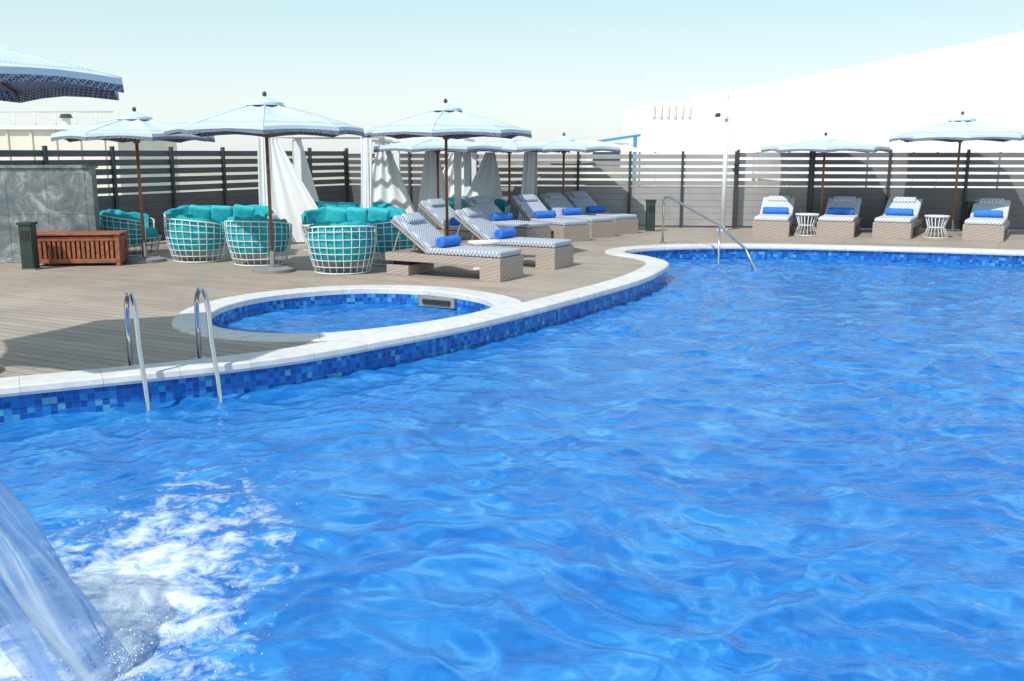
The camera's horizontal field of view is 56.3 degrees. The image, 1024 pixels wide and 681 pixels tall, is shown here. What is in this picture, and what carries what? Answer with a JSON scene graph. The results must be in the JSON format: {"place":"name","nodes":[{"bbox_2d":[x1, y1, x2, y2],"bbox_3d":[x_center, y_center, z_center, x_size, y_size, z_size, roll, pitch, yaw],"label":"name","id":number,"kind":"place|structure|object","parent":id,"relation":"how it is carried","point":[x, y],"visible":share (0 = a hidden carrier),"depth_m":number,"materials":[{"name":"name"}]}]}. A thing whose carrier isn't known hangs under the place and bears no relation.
{"place":"outdoors","nodes":[
{"label":"outdoors","id":0,"kind":"place"},
{"bbox_2d":[212,293,490,326],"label":"plunge pool wall","id":1,"kind":"structure","parent":0,"point":[225,317],"depth_m":12.54,"materials":[{"name":"blue tile"}]},
{"bbox_2d":[219,303,471,332],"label":"plunge pool water","id":2,"kind":"structure","parent":1,"relation":"in","point":[337,318],"depth_m":11.79,"materials":[{"name":"blue liquid"}]},
{"bbox_2d":[419,295,455,308],"bbox_3d":[-0.985,-0.504,12.547,0.550,0.130,0.071,6,12,27],"label":"skimmer box","id":3,"kind":"object","parent":1,"relation":"attached to","point":[434,301],"visible":1,"depth_m":12.51,"materials":[{"name":"white plastic"}]},
{"bbox_2d":[0,258,1023,680],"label":"pool water","id":4,"kind":"structure","parent":0,"point":[744,470],"depth_m":5.75,"materials":[{"name":"blue liquid"}]},
{"bbox_2d":[0,480,131,680],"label":"water jet","id":5,"kind":"object","parent":4,"relation":"on","point":[57,629],"visible":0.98,"depth_m":3.65},
{"bbox_2d":[0,560,287,680],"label":"water splash","id":6,"kind":"object","parent":4,"relation":"on","point":[117,653],"visible":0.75,"depth_m":3.92,"materials":[{"name":"water"},{"name":"foam"}]},
{"bbox_2d":[0,226,1023,377],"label":"wooden deck","id":7,"kind":"structure","parent":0,"point":[60,317],"depth_m":13.41,"materials":[{"name":"wood"}]},
{"bbox_2d":[16,222,42,269],"bbox_3d":[-7.620,-1.493,15.094,0.250,0.745,0.250,0,11,0],"label":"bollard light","id":8,"kind":"object","parent":7,"relation":"on","point":[28,241],"visible":1,"depth_m":15.02,"materials":[{"name":"green plastic"}]},
{"bbox_2d":[0,165,100,262],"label":"slate wall","id":9,"kind":"structure","parent":7,"relation":"on","point":[55,197],"depth_m":15.98,"materials":[{"name":"stone"}]},
{"bbox_2d":[0,46,123,370],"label":"sun umbrella","id":10,"kind":"object","parent":7,"relation":"on","point":[26,76],"visible":1,"depth_m":7.43,"materials":[{"name":"fabric"}]},
{"bbox_2d":[37,230,128,265],"bbox_3d":[-7.100,-1.516,15.752,1.430,0.538,0.550,-1,11,-6],"label":"cedar storage bench","id":11,"kind":"object","parent":7,"relation":"on","point":[54,247],"visible":0.88,"depth_m":15.55,"materials":[{"name":"brown wood"}]},
{"bbox_2d":[99,209,160,255],"bbox_3d":[-6.916,-1.972,17.341,1.048,0.806,1.090,-2,11,-10],"label":"wire armchair","id":12,"kind":"object","parent":7,"relation":"on","point":[112,220],"visible":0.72,"depth_m":16.95,"materials":[{"name":"teal fabric"}]},
{"bbox_2d":[51,107,214,263],"bbox_3d":[-6.240,-2.602,16.039,2.387,2.560,2.387,-2,11,-9],"label":"sun umbrella","id":13,"kind":"object","parent":7,"relation":"on","point":[135,127],"visible":0.86,"depth_m":15.39,"materials":[{"name":"fabric"}]},
{"bbox_2d":[0,146,349,241],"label":"slatted fence","id":14,"kind":"object","parent":7,"relation":"on","point":[156,206],"visible":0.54,"depth_m":19.87,"materials":[{"name":"grey wood"}]},
{"bbox_2d":[163,213,228,262],"bbox_3d":[-5.362,-1.770,16.303,1.048,0.806,1.090,-9,14,-39],"label":"wire armchair","id":15,"kind":"object","parent":7,"relation":"on","point":[190,233],"visible":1,"depth_m":15.90,"materials":[{"name":"teal fabric"}]},
{"bbox_2d":[164,204,275,247],"bbox_3d":[-5.753,-2.281,18.930,2.129,0.802,1.050,-2,11,-10],"label":"wire sofa","id":16,"kind":"object","parent":7,"relation":"on","point":[219,213],"visible":0.3,"depth_m":19.00,"materials":[{"name":"teal fabric"}]},
{"bbox_2d":[224,216,292,265],"bbox_3d":[-4.183,-1.673,15.807,1.090,0.806,1.048,2,11,12],"label":"wire armchair","id":17,"kind":"object","parent":7,"relation":"on","point":[248,236],"visible":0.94,"depth_m":15.41,"materials":[{"name":"teal fabric"}]},
{"bbox_2d":[164,91,363,273],"bbox_3d":[-3.720,-2.409,14.630,2.720,2.720,2.720,-8,13,-34],"label":"sun umbrella","id":18,"kind":"object","parent":7,"relation":"on","point":[265,117],"visible":1,"depth_m":13.90,"materials":[{"name":"fabric"}]},
{"bbox_2d":[303,224,310,250],"bbox_3d":[-3.700,-1.959,18.161,0.520,0.477,0.520,0,11,0],"label":"wire side table","id":19,"kind":"object","parent":7,"relation":"on","point":[305,225],"visible":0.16,"depth_m":18.04,"materials":[{"name":"white paint"}]},
{"bbox_2d":[257,128,389,241],"bbox_3d":[-3.850,-3.349,20.556,2.350,2.295,2.829,1,11,4],"label":"white cabana","id":20,"kind":"object","parent":7,"relation":"on","point":[294,195],"visible":0.55,"depth_m":19.27,"materials":[{"name":"fabric"}]},
{"bbox_2d":[305,221,376,274],"bbox_3d":[-2.617,-1.462,14.727,1.090,0.806,1.048,-2,11,-12],"label":"wire armchair","id":21,"kind":"object","parent":7,"relation":"on","point":[345,241],"visible":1,"depth_m":14.33,"materials":[{"name":"teal fabric"}]},
{"bbox_2d":[171,285,521,341],"bbox_3d":[-1.836,-0.349,11.286,3.969,0.079,4.036,0,11,0],"label":"plunge pool coping","id":22,"kind":"object","parent":7,"relation":"on","point":[183,321],"visible":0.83,"depth_m":11.66,"materials":[{"name":"white stone"}]},
{"bbox_2d":[299,206,407,249],"bbox_3d":[-2.997,-2.147,18.243,2.129,0.802,1.050,2,11,10],"label":"wire sofa","id":23,"kind":"object","parent":7,"relation":"on","point":[334,214],"visible":0.32,"depth_m":18.32,"materials":[{"name":"teal fabric"}]},
{"bbox_2d":[315,201,394,207],"bbox_3d":[-3.499,-2.530,20.206,2.129,0.802,1.050,0,11,2],"label":"wire sofa","id":24,"kind":"object","parent":7,"relation":"on","point":[351,204],"visible":0.12,"depth_m":20.25,"materials":[{"name":"teal fabric"}]},
{"bbox_2d":[366,214,421,264],"bbox_3d":[-1.966,-1.703,15.961,1.048,0.806,1.090,6,13,29],"label":"wire armchair","id":25,"kind":"object","parent":7,"relation":"on","point":[387,231],"visible":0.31,"depth_m":15.50,"materials":[{"name":"teal fabric"}]},
{"bbox_2d":[343,150,463,211],"bbox_3d":[-2.606,-3.904,24.480,3.553,1.880,0.088,3,11,13],"label":"slatted fence","id":26,"kind":"object","parent":7,"relation":"on","point":[413,191],"visible":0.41,"depth_m":24.51,"materials":[{"name":"grey wood"}]},
{"bbox_2d":[372,136,474,226],"bbox_3d":[-2.114,-3.538,21.702,2.325,2.225,2.208,1,11,4],"label":"white cabana","id":27,"kind":"object","parent":7,"relation":"on","point":[389,185],"visible":0.52,"depth_m":20.67,"materials":[{"name":"fabric"}]},
{"bbox_2d":[373,137,501,226],"bbox_3d":[-1.550,-3.243,20.050,2.698,2.280,2.698,-2,11,-11],"label":"sun umbrella","id":28,"kind":"object","parent":7,"relation":"on","point":[436,145],"visible":0.86,"depth_m":19.16,"materials":[{"name":"fabric"}]},
{"bbox_2d":[361,98,531,235],"bbox_3d":[-1.130,-2.779,16.524,2.720,2.720,2.720,6,12,27],"label":"sun umbrella","id":29,"kind":"object","parent":7,"relation":"on","point":[446,121],"visible":0.96,"depth_m":15.68,"materials":[{"name":"fabric"}]},
{"bbox_2d":[385,212,522,281],"bbox_3d":[-0.878,-1.427,14.310,2.000,0.914,0.700,6,13,28],"label":"sun lounger","id":30,"kind":"object","parent":7,"relation":"on","point":[435,245],"visible":1,"depth_m":14.17,"materials":[{"name":"wicker"}]},
{"bbox_2d":[418,198,514,239],"bbox_3d":[-0.938,-2.289,18.724,2.000,0.914,0.700,9,14,37],"label":"sun lounger","id":31,"kind":"object","parent":7,"relation":"on","point":[434,210],"visible":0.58,"depth_m":18.75,"materials":[{"name":"fabric"}]},
{"bbox_2d":[448,198,509,212],"bbox_3d":[-1.101,-2.914,22.169,2.129,0.802,1.050,-1,11,-5],"label":"wire sofa","id":32,"kind":"object","parent":7,"relation":"on","point":[501,205],"visible":0.08,"depth_m":22.21,"materials":[{"name":"teal fabric"}]},
{"bbox_2d":[468,240,498,270],"bbox_3d":[-0.450,-1.346,15.122,0.500,0.445,0.500,0,11,0],"label":"side table","id":33,"kind":"object","parent":7,"relation":"on","point":[483,242],"visible":0.48,"depth_m":15.04,"materials":[{"name":"white paint"}]},
{"bbox_2d":[464,151,537,219],"bbox_3d":[-0.439,-3.692,23.012,2.175,2.025,1.388,1,11,5],"label":"white cabana","id":34,"kind":"object","parent":7,"relation":"on","point":[486,179],"visible":0.54,"depth_m":22.34,"materials":[{"name":"fabric"}]},
{"bbox_2d":[461,196,550,239],"bbox_3d":[-0.157,-2.518,19.893,0.700,0.914,2.000,-11,15,-44],"label":"sun lounger","id":35,"kind":"object","parent":7,"relation":"on","point":[490,210],"visible":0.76,"depth_m":19.68,"materials":[{"name":"fabric"}]},
{"bbox_2d":[448,137,569,212],"bbox_3d":[-0.060,-3.646,22.111,2.698,2.280,2.698,-7,13,-34],"label":"sun umbrella","id":36,"kind":"object","parent":7,"relation":"on","point":[514,144],"visible":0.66,"depth_m":21.43,"materials":[{"name":"fabric"}]},
{"bbox_2d":[452,207,573,269],"bbox_3d":[-0.038,-1.713,15.773,2.000,0.914,0.700,6,13,28],"label":"sun lounger","id":37,"kind":"object","parent":7,"relation":"on","point":[552,254],"visible":0.81,"depth_m":15.56,"materials":[{"name":"wicker"}]},
{"bbox_2d":[510,194,589,241],"bbox_3d":[0.762,-2.662,20.631,0.700,0.914,2.000,-8,14,-35],"label":"sun lounger","id":38,"kind":"object","parent":7,"relation":"on","point":[530,207],"visible":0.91,"depth_m":20.28,"materials":[{"name":"wicker"}]},
{"bbox_2d":[505,133,620,195],"bbox_3d":[1.200,-3.684,22.308,2.698,2.280,2.698,0,11,0],"label":"sun umbrella","id":39,"kind":"object","parent":7,"relation":"on","point":[563,144],"visible":0.75,"depth_m":21.43,"materials":[{"name":"fabric"}]},
{"bbox_2d":[539,192,615,237],"bbox_3d":[1.412,-2.863,21.662,0.700,0.914,2.000,-8,14,-35],"label":"sun lounger","id":40,"kind":"object","parent":7,"relation":"on","point":[560,204],"visible":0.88,"depth_m":21.54,"materials":[{"name":"wicker"}]},
{"bbox_2d":[564,191,637,234],"bbox_3d":[2.032,-3.035,22.545,0.700,0.914,2.000,-8,14,-35],"label":"sun lounger","id":41,"kind":"object","parent":7,"relation":"on","point":[624,223],"visible":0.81,"depth_m":22.38,"materials":[{"name":"wicker"}]},
{"bbox_2d":[477,151,737,227],"bbox_3d":[2.272,-3.751,23.745,6.448,1.860,0.088,1,11,6],"label":"slatted fence","id":42,"kind":"object","parent":7,"relation":"on","point":[704,201],"visible":0.53,"depth_m":23.65,"materials":[{"name":"grey wood"}]},
{"bbox_2d":[644,199,656,231],"bbox_3d":[3.250,-2.931,22.455,0.250,0.745,0.250,0,11,0],"label":"litter bin","id":43,"kind":"object","parent":7,"relation":"on","point":[650,215],"visible":1,"depth_m":22.37,"materials":[{"name":"green plastic"}]},
{"bbox_2d":[660,196,756,269],"bbox_3d":[3.726,-1.641,18.384,0.119,2.173,2.920,-6,12,-27],"label":"pool handrail","id":44,"kind":"object","parent":7,"relation":"on","point":[720,227],"visible":0.78,"depth_m":18.09,"materials":[{"name":"metal"}]},
{"bbox_2d":[715,85,729,230],"bbox_3d":[4.929,-4.263,22.480,0.444,3.350,0.259,-2,11,-12],"label":"cctv pole","id":45,"kind":"object","parent":7,"relation":"on","point":[725,156],"visible":0.97,"depth_m":22.46,"materials":[{"name":"white metal"}]},
{"bbox_2d":[735,149,812,228],"bbox_3d":[6.347,-3.682,23.290,1.774,1.900,0.088,1,11,7],"label":"slatted fence","id":46,"kind":"object","parent":7,"relation":"on","point":[749,201],"visible":0.81,"depth_m":23.27,"materials":[{"name":"grey wood"}]},
{"bbox_2d":[752,196,795,236],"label":"sun lounger","id":47,"kind":"object","parent":7,"relation":"on","point":[775,217],"visible":1,"depth_m":21.31,"materials":[{"name":"wicker"}]},
{"bbox_2d":[794,213,818,235],"bbox_3d":[6.620,-2.611,21.498,0.520,0.477,0.520,0,11,0],"label":"wire side table","id":48,"kind":"object","parent":7,"relation":"on","point":[798,215],"visible":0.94,"depth_m":21.40,"materials":[{"name":"white paint"}]},
{"bbox_2d":[761,132,890,233],"bbox_3d":[7.150,-3.626,22.013,2.698,2.280,2.698,-2,11,-11],"label":"sun umbrella","id":49,"kind":"object","parent":7,"relation":"on","point":[824,145],"visible":0.95,"depth_m":21.24,"materials":[{"name":"fabric"}]},
{"bbox_2d":[816,196,861,237],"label":"sun lounger","id":50,"kind":"object","parent":7,"relation":"on","point":[840,217],"visible":1,"depth_m":21.25,"materials":[{"name":"wicker"}]},
{"bbox_2d":[872,197,921,238],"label":"sun lounger","id":51,"kind":"object","parent":7,"relation":"on","point":[899,218],"visible":1,"depth_m":20.91,"materials":[{"name":"wicker"}]},
{"bbox_2d":[809,149,1023,229],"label":"slatted fence","id":52,"kind":"object","parent":7,"relation":"on","point":[937,201],"visible":0.73,"depth_m":22.84,"materials":[{"name":"grey wood"}]},
{"bbox_2d":[923,215,949,237],"bbox_3d":[9.250,-2.486,20.860,0.520,0.477,0.520,0,11,0],"label":"wire side table","id":53,"kind":"object","parent":7,"relation":"on","point":[942,227],"visible":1,"depth_m":20.80,"materials":[{"name":"white paint"}]},
{"bbox_2d":[889,111,1023,235],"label":"sun umbrella","id":54,"kind":"object","parent":7,"relation":"on","point":[961,128],"visible":0.98,"depth_m":20.67,"materials":[{"name":"fabric"}]},
{"bbox_2d":[962,201,977,229],"bbox_3d":[10.400,-2.796,21.768,0.250,0.745,0.250,0,11,0],"label":"litter bin","id":55,"kind":"object","parent":7,"relation":"on","point":[968,205],"visible":0.49,"depth_m":21.66,"materials":[{"name":"green plastic"}]},
{"bbox_2d":[962,198,1010,241],"bbox_3d":[10.360,-2.653,20.844,0.784,0.815,2.000,6,13,29],"label":"sun lounger","id":56,"kind":"object","parent":7,"relation":"on","point":[987,220],"visible":1,"depth_m":20.24,"materials":[{"name":"wicker"}]},
{"bbox_2d":[0,249,1023,422],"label":"pool wall","id":57,"kind":"structure","parent":0,"point":[22,407],"depth_m":9.35,"materials":[{"name":"blue tile"}]},
{"bbox_2d":[0,243,1023,396],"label":"pool coping","id":58,"kind":"object","parent":57,"relation":"on","point":[652,268],"visible":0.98,"depth_m":9.50,"materials":[{"name":"white stone"}]},
{"bbox_2d":[124,287,222,411],"bbox_3d":[-2.859,0.507,8.149,0.690,1.881,0.715,-7,13,-31],"label":"pool ladder","id":59,"kind":"object","parent":58,"relation":"on","point":[129,297],"visible":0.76,"depth_m":8.06,"materials":[{"name":"silver metal"}]},
{"bbox_2d":[0,0,1023,153],"label":"sky","id":60,"kind":"structure","parent":0,"point":[549,69],"materials":[{"name":"white"}]},
{"bbox_2d":[178,156,876,191],"bbox_3d":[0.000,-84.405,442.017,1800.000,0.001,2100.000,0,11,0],"label":"ground","id":61,"kind":"structure","parent":0,"point":[249,165],"depth_m":92.28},
{"bbox_2d":[0,111,179,195],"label":"cream service building","id":62,"kind":"structure","parent":61,"relation":"on","point":[25,137],"depth_m":27.94,"materials":[{"name":"white paint"}]},
{"bbox_2d":[581,134,640,180],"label":"blue roofed shed","id":63,"kind":"structure","parent":61,"relation":"on","point":[634,143],"depth_m":56.99,"materials":[{"name":"metal"}]},
{"bbox_2d":[570,140,1023,187],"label":"white shade tents","id":64,"kind":"object","parent":61,"relation":"on","point":[980,146],"visible":0.22,"depth_m":25.90,"materials":[{"name":"fabric"}]},
{"bbox_2d":[622,94,754,180],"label":"white office building","id":65,"kind":"structure","parent":0,"point":[695,126],"depth_m":64.57,"materials":[{"name":"white paint"}]},
{"bbox_2d":[721,31,1023,187],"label":"white warehouse","id":66,"kind":"structure","parent":0,"point":[880,103],"depth_m":51.58,"materials":[{"name":"white paint"}]}
]}

